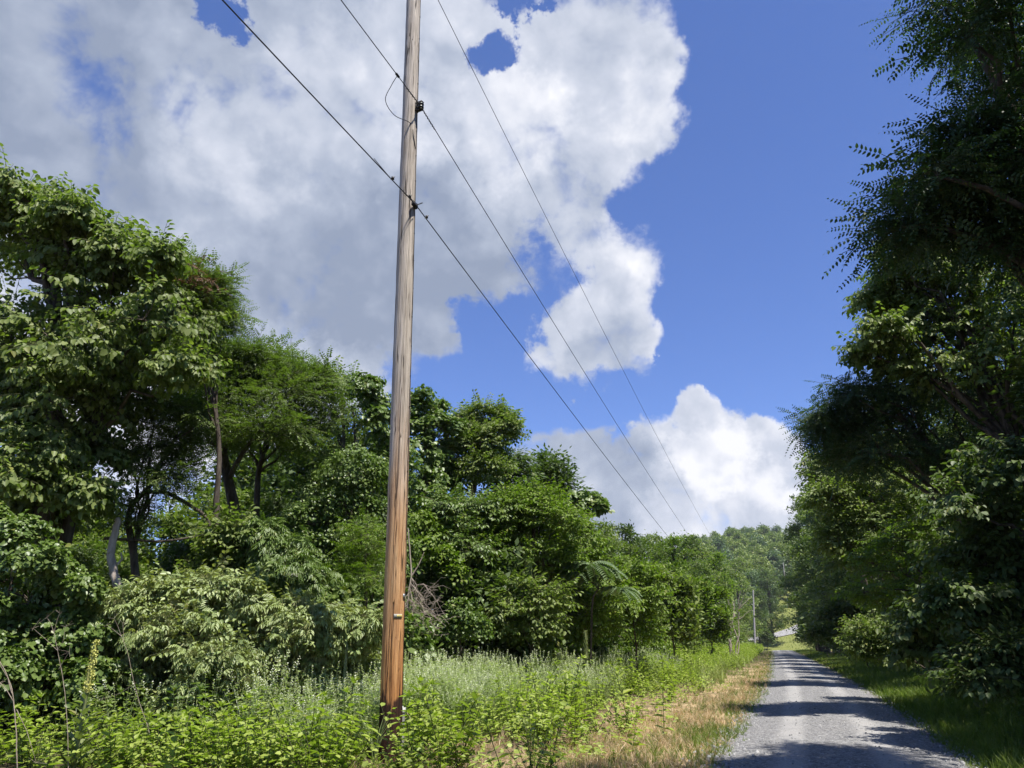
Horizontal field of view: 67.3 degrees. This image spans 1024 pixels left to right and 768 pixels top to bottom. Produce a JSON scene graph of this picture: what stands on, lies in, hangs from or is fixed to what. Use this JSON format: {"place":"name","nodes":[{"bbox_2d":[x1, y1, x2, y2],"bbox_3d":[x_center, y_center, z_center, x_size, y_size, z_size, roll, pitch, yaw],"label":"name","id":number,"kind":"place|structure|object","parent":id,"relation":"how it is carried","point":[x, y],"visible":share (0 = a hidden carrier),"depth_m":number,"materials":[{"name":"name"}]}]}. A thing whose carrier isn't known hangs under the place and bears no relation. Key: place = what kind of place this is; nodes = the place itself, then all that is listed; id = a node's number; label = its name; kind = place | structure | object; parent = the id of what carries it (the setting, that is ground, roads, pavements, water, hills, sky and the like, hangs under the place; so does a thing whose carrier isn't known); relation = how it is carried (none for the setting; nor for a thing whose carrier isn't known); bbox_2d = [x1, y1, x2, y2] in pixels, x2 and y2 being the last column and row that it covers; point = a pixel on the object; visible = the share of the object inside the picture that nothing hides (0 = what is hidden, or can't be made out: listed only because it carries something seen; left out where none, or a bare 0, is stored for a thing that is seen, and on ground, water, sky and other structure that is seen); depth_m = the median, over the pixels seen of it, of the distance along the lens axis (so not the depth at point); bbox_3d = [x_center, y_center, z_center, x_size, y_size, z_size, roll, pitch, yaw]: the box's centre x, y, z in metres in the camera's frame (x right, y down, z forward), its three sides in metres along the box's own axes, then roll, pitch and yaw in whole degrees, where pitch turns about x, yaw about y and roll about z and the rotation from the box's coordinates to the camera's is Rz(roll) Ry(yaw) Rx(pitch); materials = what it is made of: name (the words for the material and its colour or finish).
{"place":"outdoors","nodes":[
{"label":"outdoors","id":0,"kind":"place"},
{"bbox_2d":[0,0,1019,609],"label":"sky","id":1,"kind":"structure","parent":0,"point":[684,159],"materials":[{"name":"blue"}]},
{"bbox_2d":[0,586,1023,767],"bbox_3d":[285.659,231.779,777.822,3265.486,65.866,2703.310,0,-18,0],"label":"ground","id":2,"kind":"structure","parent":0,"point":[785,644],"depth_m":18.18,"materials":[{"name":"beige plant"}]},
{"bbox_2d":[5,707,36,767],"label":"leafy weed","id":3,"kind":"object","parent":2,"relation":"on","point":[28,710],"visible":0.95,"depth_m":10.04,"materials":[{"name":"green plant"}]},
{"bbox_2d":[0,622,96,747],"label":"bush","id":4,"kind":"object","parent":2,"relation":"on","point":[9,720],"visible":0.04,"depth_m":12.70,"materials":[{"name":"green plant"}]},
{"bbox_2d":[34,724,63,767],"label":"leafy weed","id":5,"kind":"object","parent":2,"relation":"on","point":[55,727],"visible":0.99,"depth_m":9.63,"materials":[{"name":"green plant"}]},
{"bbox_2d":[0,499,123,731],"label":"vine bank","id":6,"kind":"structure","parent":2,"relation":"on","point":[51,571],"depth_m":12.51,"materials":[{"name":"green plant"}]},
{"bbox_2d":[51,639,103,767],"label":"mullein","id":7,"kind":"object","parent":2,"relation":"on","point":[79,734],"visible":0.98,"depth_m":10.13,"materials":[{"name":"green plant"}]},
{"bbox_2d":[19,489,148,591],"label":"leafy tree","id":8,"kind":"object","parent":2,"relation":"on","point":[82,536],"visible":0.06,"depth_m":22.58,"materials":[{"name":"green plant"}]},
{"bbox_2d":[70,541,108,608],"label":"leafy tree","id":9,"kind":"object","parent":2,"relation":"on","point":[80,554],"visible":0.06,"depth_m":19.73,"materials":[{"name":"green plant"}]},
{"bbox_2d":[97,716,124,767],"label":"leafy weed","id":10,"kind":"object","parent":2,"relation":"on","point":[107,765],"visible":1,"depth_m":9.60,"materials":[{"name":"green plant"}]},
{"bbox_2d":[74,531,151,609],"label":"leafy tree","id":11,"kind":"object","parent":2,"relation":"on","point":[125,567],"visible":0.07,"depth_m":21.80,"materials":[{"name":"green plant"}]},
{"bbox_2d":[103,517,122,710],"bbox_3d":[-7.590,4.603,14.589,0.633,4.157,0.203,0,-18,0],"label":"dead snag","id":12,"kind":"object","parent":2,"relation":"on","point":[112,563],"visible":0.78,"depth_m":14.96,"materials":[{"name":"grey wood"}]},
{"bbox_2d":[0,143,238,653],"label":"broadleaf tree","id":13,"kind":"object","parent":2,"relation":"on","point":[72,240],"visible":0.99,"depth_m":15.84,"materials":[{"name":"green plant"}]},
{"bbox_2d":[112,504,206,586],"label":"leafy tree","id":14,"kind":"object","parent":2,"relation":"on","point":[160,528],"visible":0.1,"depth_m":26.42,"materials":[{"name":"green plant"}]},
{"bbox_2d":[84,380,243,583],"bbox_3d":[-8.084,3.466,17.290,3.599,8.045,3.145,0,-18,0],"label":"locust tree","id":15,"kind":"object","parent":2,"relation":"on","point":[179,453],"visible":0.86,"depth_m":17.51,"materials":[{"name":"green plant"}]},
{"bbox_2d":[42,549,299,723],"bbox_3d":[-5.985,4.622,13.486,4.804,3.398,3.165,0,-18,0],"label":"elder bush","id":16,"kind":"object","parent":2,"relation":"on","point":[173,625],"visible":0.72,"depth_m":12.96,"materials":[{"name":"green plant"}]},
{"bbox_2d":[153,714,189,767],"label":"leafy weed","id":17,"kind":"object","parent":2,"relation":"on","point":[174,738],"visible":1,"depth_m":9.45,"materials":[{"name":"green plant"}]},
{"bbox_2d":[1,651,342,761],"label":"leafy weeds","id":18,"kind":"object","parent":2,"relation":"on","point":[108,702],"visible":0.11,"depth_m":11.86,"materials":[{"name":"green plant"}]},
{"bbox_2d":[149,480,225,572],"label":"leafy tree","id":19,"kind":"object","parent":2,"relation":"on","point":[180,530],"visible":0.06,"depth_m":27.21,"materials":[{"name":"green plant"}]},
{"bbox_2d":[144,534,233,627],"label":"leafy tree","id":20,"kind":"object","parent":2,"relation":"on","point":[178,550],"visible":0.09,"depth_m":20.85,"materials":[{"name":"green plant"}]},
{"bbox_2d":[140,230,263,568],"bbox_3d":[-7.786,1.680,17.491,3.058,11.490,3.770,17,-25,-42],"label":"locust tree","id":21,"kind":"object","parent":2,"relation":"on","point":[212,284],"visible":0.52,"depth_m":18.01,"materials":[{"name":"green plant"}]},
{"bbox_2d":[143,482,268,576],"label":"leafy tree","id":22,"kind":"object","parent":2,"relation":"on","point":[223,500],"visible":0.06,"depth_m":25.46,"materials":[{"name":"green plant"}]},
{"bbox_2d":[0,659,429,756],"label":"undergrowth","id":23,"kind":"object","parent":2,"relation":"on","point":[200,688],"visible":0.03,"depth_m":12.27,"materials":[{"name":"green plant"}]},
{"bbox_2d":[172,501,267,578],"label":"thicket shrub","id":24,"kind":"object","parent":2,"relation":"on","point":[217,539],"visible":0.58,"depth_m":16.20,"materials":[{"name":"green plant"}]},
{"bbox_2d":[177,434,313,528],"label":"leafy tree","id":25,"kind":"object","parent":2,"relation":"on","point":[212,484],"visible":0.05,"depth_m":28.71,"materials":[{"name":"green plant"}]},
{"bbox_2d":[148,320,361,578],"bbox_3d":[-7.124,3.096,20.148,5.994,10.582,5.456,0,-18,0],"label":"locust tree","id":26,"kind":"object","parent":2,"relation":"on","point":[251,369],"visible":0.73,"depth_m":20.38,"materials":[{"name":"green plant"}]},
{"bbox_2d":[224,483,321,548],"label":"leafy tree","id":27,"kind":"object","parent":2,"relation":"on","point":[273,503],"visible":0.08,"depth_m":23.07,"materials":[{"name":"green plant"}]},
{"bbox_2d":[212,437,360,569],"bbox_3d":[-7.887,6.284,27.090,6.903,9.565,6.984,-3,-19,8],"label":"leafy tree","id":28,"kind":"object","parent":2,"relation":"on","point":[289,484],"visible":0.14,"depth_m":27.83,"materials":[{"name":"green plant"}]},
{"bbox_2d":[230,510,345,603],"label":"thicket shrub","id":29,"kind":"object","parent":2,"relation":"on","point":[280,549],"visible":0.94,"depth_m":15.89,"materials":[{"name":"green plant"}]},
{"bbox_2d":[248,582,382,705],"bbox_3d":[-3.361,5.057,13.883,2.696,2.824,2.668,4,-19,-10],"label":"elder bush","id":30,"kind":"object","parent":2,"relation":"on","point":[316,636],"visible":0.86,"depth_m":13.34,"materials":[{"name":"green plant"}]},
{"bbox_2d":[304,355,388,543],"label":"thin tree","id":31,"kind":"object","parent":2,"relation":"on","point":[343,440],"visible":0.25,"depth_m":24.99,"materials":[{"name":"green plant"}]},
{"bbox_2d":[278,442,425,609],"bbox_3d":[-4.190,4.986,19.814,3.375,6.747,3.846,-11,-21,29],"label":"vine mound","id":32,"kind":"object","parent":2,"relation":"on","point":[353,475],"visible":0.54,"depth_m":19.83,"materials":[{"name":"green plant"}]},
{"bbox_2d":[0,652,713,767],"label":"leafy weeds","id":33,"kind":"object","parent":2,"relation":"on","point":[248,747],"visible":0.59,"depth_m":10.31,"materials":[{"name":"green plant"}]},
{"bbox_2d":[318,506,413,613],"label":"feather leaf shrub","id":34,"kind":"object","parent":2,"relation":"on","point":[366,568],"visible":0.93,"depth_m":16.86,"materials":[{"name":"green plant"}]},
{"bbox_2d":[0,649,753,767],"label":"tall grass","id":35,"kind":"structure","parent":2,"relation":"on","point":[721,676],"depth_m":14.29,"materials":[{"name":"green plant"}]},
{"bbox_2d":[312,555,450,670],"bbox_3d":[-3.443,6.526,18.784,3.932,4.722,3.912,1,-19,-3],"label":"bush","id":36,"kind":"object","parent":2,"relation":"on","point":[410,628],"visible":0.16,"depth_m":18.20,"materials":[{"name":"green plant"}]},
{"bbox_2d":[340,370,425,499],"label":"vine draped tree","id":37,"kind":"object","parent":2,"relation":"on","point":[374,404],"visible":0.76,"depth_m":22.51,"materials":[{"name":"green plant"}]},
{"bbox_2d":[112,644,682,766],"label":"pale weeds","id":38,"kind":"object","parent":2,"relation":"on","point":[369,690],"visible":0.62,"depth_m":14.51,"materials":[{"name":"green plant"}]},
{"bbox_2d":[378,0,423,762],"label":"utility pole","id":39,"kind":"object","parent":2,"relation":"on","point":[392,668],"visible":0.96,"depth_m":12.86,"materials":[{"name":"brown wood"}]},
{"bbox_2d":[222,0,734,609],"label":"communication cable","id":40,"kind":"object","parent":39,"relation":"attached to","point":[410,198],"visible":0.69,"depth_m":13.20,"materials":[{"name":"metal"}]},
{"bbox_2d":[341,0,746,604],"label":"neutral wire","id":41,"kind":"object","parent":39,"relation":"attached to","point":[397,75],"visible":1,"depth_m":16.03,"materials":[{"name":"metal"}]},
{"bbox_2d":[375,529,462,709],"bbox_3d":[-2.231,5.738,18.572,2.457,4.516,1.590,7,-20,-19],"label":"dead shrub","id":42,"kind":"object","parent":2,"relation":"on","point":[409,594],"visible":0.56,"depth_m":18.73,"materials":[{"name":"brown wood"}]},
{"bbox_2d":[408,383,473,628],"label":"vine draped tree","id":43,"kind":"object","parent":2,"relation":"on","point":[428,415],"visible":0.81,"depth_m":25.88,"materials":[{"name":"green plant"}]},
{"bbox_2d":[409,504,473,662],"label":"tree","id":44,"kind":"object","parent":2,"relation":"on","point":[441,553],"visible":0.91,"depth_m":21.27,"materials":[{"name":"green plant"}]},
{"bbox_2d":[140,663,748,767],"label":"ground creeper","id":45,"kind":"object","parent":2,"relation":"on","point":[364,763],"visible":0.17,"depth_m":11.18,"materials":[{"name":"green plant"}]},
{"bbox_2d":[424,593,497,664],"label":"thicket shrub","id":46,"kind":"object","parent":2,"relation":"on","point":[479,623],"visible":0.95,"depth_m":19.87,"materials":[{"name":"green plant"}]},
{"bbox_2d":[407,477,524,661],"bbox_3d":[-1.263,5.987,22.674,3.875,6.649,3.696,0,-18,0],"label":"broadleaf tree","id":47,"kind":"object","parent":2,"relation":"on","point":[444,506],"visible":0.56,"depth_m":22.67,"materials":[{"name":"green plant"}]},
{"bbox_2d":[441,389,531,497],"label":"broadleaf tree","id":48,"kind":"object","parent":2,"relation":"on","point":[481,455],"visible":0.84,"depth_m":26.69,"materials":[{"name":"green plant"}]},
{"bbox_2d":[406,517,573,689],"bbox_3d":[-0.900,6.891,22.488,5.612,6.224,4.970,7,-20,-19],"label":"bush","id":49,"kind":"object","parent":2,"relation":"on","point":[512,563],"visible":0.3,"depth_m":21.74,"materials":[{"name":"green plant"}]},
{"bbox_2d":[475,440,549,522],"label":"dark tree","id":50,"kind":"object","parent":2,"relation":"on","point":[523,464],"visible":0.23,"depth_m":38.42,"materials":[{"name":"green plant"}]},
{"bbox_2d":[480,560,583,677],"bbox_3d":[0.444,6.915,21.311,3.104,4.023,2.305,10,-21,-27],"label":"thicket shrub","id":51,"kind":"object","parent":2,"relation":"on","point":[521,611],"visible":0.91,"depth_m":21.16,"materials":[{"name":"green plant"}]},
{"bbox_2d":[464,475,611,587],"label":"broadleaf tree","id":52,"kind":"object","parent":2,"relation":"on","point":[536,506],"visible":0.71,"depth_m":24.04,"materials":[{"name":"green plant"}]},
{"bbox_2d":[516,442,593,540],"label":"dark tree","id":53,"kind":"object","parent":2,"relation":"on","point":[551,468],"visible":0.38,"depth_m":41.23,"materials":[{"name":"green plant"}]},
{"bbox_2d":[532,564,602,674],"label":"bush","id":54,"kind":"object","parent":2,"relation":"on","point":[568,635],"visible":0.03,"depth_m":24.14,"materials":[{"name":"green plant"}]},
{"bbox_2d":[546,489,614,647],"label":"vine draped tree","id":55,"kind":"object","parent":2,"relation":"on","point":[599,504],"visible":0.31,"depth_m":27.66,"materials":[{"name":"green plant"}]},
{"bbox_2d":[405,640,763,719],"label":"green weeds","id":56,"kind":"object","parent":2,"relation":"on","point":[750,649],"visible":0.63,"depth_m":36.64,"materials":[{"name":"green plant"}]},
{"bbox_2d":[542,577,646,654],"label":"thicket shrub","id":57,"kind":"object","parent":2,"relation":"on","point":[605,619],"visible":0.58,"depth_m":24.56,"materials":[{"name":"green plant"}]},
{"bbox_2d":[557,560,642,677],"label":"feather leaf sapling","id":58,"kind":"object","parent":2,"relation":"on","point":[603,572],"visible":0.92,"depth_m":23.58,"materials":[{"name":"green plant"}]},
{"bbox_2d":[580,527,628,651],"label":"leafy tree","id":59,"kind":"object","parent":2,"relation":"on","point":[614,548],"visible":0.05,"depth_m":35.29,"materials":[{"name":"green plant"}]},
{"bbox_2d":[587,516,638,584],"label":"leafy tree","id":60,"kind":"object","parent":2,"relation":"on","point":[609,533],"visible":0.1,"depth_m":42.69,"materials":[{"name":"green plant"}]},
{"bbox_2d":[606,549,661,672],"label":"leafy tree","id":61,"kind":"object","parent":2,"relation":"on","point":[626,646],"visible":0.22,"depth_m":32.02,"materials":[{"name":"green plant"}]},
{"bbox_2d":[601,519,669,578],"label":"leafy tree","id":62,"kind":"object","parent":2,"relation":"on","point":[627,530],"visible":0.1,"depth_m":48.85,"materials":[{"name":"green plant"}]},
{"bbox_2d":[592,549,681,684],"bbox_3d":[4.469,8.808,28.763,3.355,5.162,3.281,0,-18,0],"label":"thicket shrub","id":63,"kind":"object","parent":2,"relation":"on","point":[636,572],"visible":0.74,"depth_m":28.65,"materials":[{"name":"green plant"}]},
{"bbox_2d":[620,534,679,606],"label":"leafy tree","id":64,"kind":"object","parent":2,"relation":"on","point":[659,553],"visible":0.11,"depth_m":56.53,"materials":[{"name":"green plant"}]},
{"bbox_2d":[634,562,712,662],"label":"thicket shrub","id":65,"kind":"object","parent":2,"relation":"on","point":[683,615],"visible":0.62,"depth_m":36.17,"materials":[{"name":"green plant"}]},
{"bbox_2d":[655,530,706,655],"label":"leafy tree","id":66,"kind":"object","parent":2,"relation":"on","point":[673,563],"visible":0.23,"depth_m":60.22,"materials":[{"name":"green plant"}]},
{"bbox_2d":[666,534,703,571],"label":"leafy tree","id":67,"kind":"object","parent":2,"relation":"on","point":[691,544],"visible":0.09,"depth_m":85.96,"materials":[{"name":"green plant"}]},
{"bbox_2d":[676,530,728,605],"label":"leafy tree","id":68,"kind":"object","parent":2,"relation":"on","point":[704,553],"visible":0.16,"depth_m":97.34,"materials":[{"name":"green plant"}]},
{"bbox_2d":[682,558,733,645],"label":"leafy tree","id":69,"kind":"object","parent":2,"relation":"on","point":[706,571],"visible":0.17,"depth_m":79.65,"materials":[{"name":"green plant"}]},
{"bbox_2d":[688,573,741,653],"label":"thicket shrub","id":70,"kind":"object","parent":2,"relation":"on","point":[720,616],"visible":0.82,"depth_m":52.39,"materials":[{"name":"green plant"}]},
{"bbox_2d":[703,548,741,641],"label":"leafy tree","id":71,"kind":"object","parent":2,"relation":"on","point":[716,556],"visible":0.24,"depth_m":106.37,"materials":[{"name":"green plant"}]},
{"bbox_2d":[715,558,754,642],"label":"leafy tree","id":72,"kind":"object","parent":2,"relation":"on","point":[743,611],"visible":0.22,"depth_m":124.64,"materials":[{"name":"green plant"}]},
{"bbox_2d":[724,554,771,642],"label":"leafy tree","id":73,"kind":"object","parent":2,"relation":"on","point":[740,569],"visible":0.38,"depth_m":206.39,"materials":[{"name":"green plant"}]},
{"bbox_2d":[741,587,776,646],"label":"leafy tree","id":74,"kind":"object","parent":2,"relation":"on","point":[761,614],"visible":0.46,"depth_m":219.63,"materials":[{"name":"green plant"}]},
{"bbox_2d":[754,569,793,644],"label":"leafy tree","id":75,"kind":"object","parent":2,"relation":"on","point":[777,623],"visible":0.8,"depth_m":226.15,"materials":[{"name":"green plant"}]},
{"bbox_2d":[764,548,789,576],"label":"hill tree","id":76,"kind":"object","parent":2,"relation":"on","point":[776,561],"visible":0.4,"depth_m":328.06,"materials":[{"name":"green plant"}]},
{"bbox_2d":[774,511,823,652],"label":"roadside tree","id":77,"kind":"object","parent":2,"relation":"on","point":[820,649],"visible":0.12,"depth_m":109.43,"materials":[{"name":"green plant"}]},
{"bbox_2d":[776,485,830,653],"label":"roadside tree","id":78,"kind":"object","parent":2,"relation":"on","point":[795,527],"visible":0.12,"depth_m":99.44,"materials":[{"name":"green plant"}]},
{"bbox_2d":[787,516,839,654],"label":"roadside tree","id":79,"kind":"object","parent":2,"relation":"on","point":[793,542],"visible":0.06,"depth_m":87.44,"materials":[{"name":"green plant"}]},
{"bbox_2d":[782,493,859,656],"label":"roadside tree","id":80,"kind":"object","parent":2,"relation":"on","point":[804,549],"visible":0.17,"depth_m":75.60,"materials":[{"name":"green plant"}]},
{"bbox_2d":[795,595,871,666],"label":"understorey shrub","id":81,"kind":"object","parent":2,"relation":"on","point":[832,612],"visible":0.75,"depth_m":45.63,"materials":[{"name":"green plant"}]},
{"bbox_2d":[788,481,878,655],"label":"roadside tree","id":82,"kind":"object","parent":2,"relation":"on","point":[803,572],"visible":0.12,"depth_m":65.32,"materials":[{"name":"green plant"}]},
{"bbox_2d":[799,449,879,663],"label":"roadside tree","id":83,"kind":"object","parent":2,"relation":"on","point":[839,575],"visible":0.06,"depth_m":55.10,"materials":[{"name":"green plant"}]},
{"bbox_2d":[793,448,956,650],"bbox_3d":[14.521,7.025,30.574,7.102,9.778,5.994,0,-18,0],"label":"broadleaf tree","id":84,"kind":"object","parent":2,"relation":"on","point":[850,513],"visible":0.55,"depth_m":29.90,"materials":[{"name":"green plant"}]},
{"bbox_2d":[831,605,961,696],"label":"understorey shrub","id":85,"kind":"object","parent":2,"relation":"on","point":[870,646],"visible":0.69,"depth_m":22.43,"materials":[{"name":"green plant"}]},
{"bbox_2d":[778,351,1023,523],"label":"locust tree","id":86,"kind":"object","parent":2,"relation":"on","point":[842,429],"visible":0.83,"depth_m":19.33,"materials":[{"name":"green plant"}]},
{"bbox_2d":[792,648,1023,767],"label":"verge grass","id":87,"kind":"structure","parent":2,"relation":"on","point":[985,745],"depth_m":16.73,"materials":[{"name":"green plant"}]},
{"bbox_2d":[813,650,1023,749],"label":"undergrowth","id":88,"kind":"object","parent":2,"relation":"on","point":[920,671],"visible":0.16,"depth_m":18.99,"materials":[{"name":"green plant"}]},
{"bbox_2d":[827,505,1011,636],"bbox_3d":[10.576,5.652,19.837,5.027,5.600,4.257,9,-20,-24],"label":"broadleaf tree","id":89,"kind":"object","parent":2,"relation":"on","point":[879,594],"visible":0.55,"depth_m":20.23,"materials":[{"name":"green plant"}]},
{"bbox_2d":[854,366,985,665],"bbox_3d":[18.627,5.595,33.817,7.373,14.735,7.040,-2,-19,6],"label":"roadside tree","id":90,"kind":"object","parent":2,"relation":"on","point":[932,438],"visible":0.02,"depth_m":34.01,"materials":[{"name":"green plant"}]},
{"bbox_2d":[822,0,1023,326],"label":"locust tree","id":91,"kind":"object","parent":2,"relation":"on","point":[961,183],"visible":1,"depth_m":10.32,"materials":[{"name":"green plant"}]},
{"bbox_2d":[831,227,1023,467],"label":"broadleaf tree","id":92,"kind":"object","parent":2,"relation":"on","point":[888,332],"visible":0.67,"depth_m":18.50,"materials":[{"name":"green plant"}]},
{"bbox_2d":[869,586,1010,693],"bbox_3d":[10.120,5.935,16.989,4.309,3.181,2.741,0,-18,0],"label":"understorey shrub","id":93,"kind":"object","parent":2,"relation":"on","point":[901,632],"visible":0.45,"depth_m":16.97,"materials":[{"name":"green plant"}]},
{"bbox_2d":[894,431,1023,645],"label":"broadleaf tree","id":94,"kind":"object","parent":2,"relation":"on","point":[979,577],"visible":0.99,"depth_m":13.10,"materials":[{"name":"green plant"}]},
{"bbox_2d":[914,606,1023,707],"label":"understorey shrub","id":95,"kind":"object","parent":2,"relation":"on","point":[993,665],"visible":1,"depth_m":11.82,"materials":[{"name":"green plant"}]},
{"bbox_2d":[938,221,1023,622],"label":"roadside tree","id":96,"kind":"object","parent":2,"relation":"on","point":[1011,328],"visible":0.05,"depth_m":27.60,"materials":[{"name":"green plant"}]},
{"bbox_2d":[956,99,1023,426],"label":"roadside tree","id":97,"kind":"object","parent":2,"relation":"on","point":[1019,396],"visible":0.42,"depth_m":17.27,"materials":[{"name":"green plant"}]},
{"bbox_2d":[511,651,775,767],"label":"verge grass","id":98,"kind":"structure","parent":0,"point":[713,725],"depth_m":14.14,"materials":[{"name":"beige plant"}]},
{"bbox_2d":[712,650,974,767],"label":"road","id":99,"kind":"structure","parent":0,"point":[838,749],"depth_m":14.42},
{"bbox_2d":[680,662,992,767],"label":"loose stones","id":100,"kind":"object","parent":99,"relation":"on","point":[962,762],"visible":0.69,"depth_m":14.79,"materials":[{"name":"grey gravel"}]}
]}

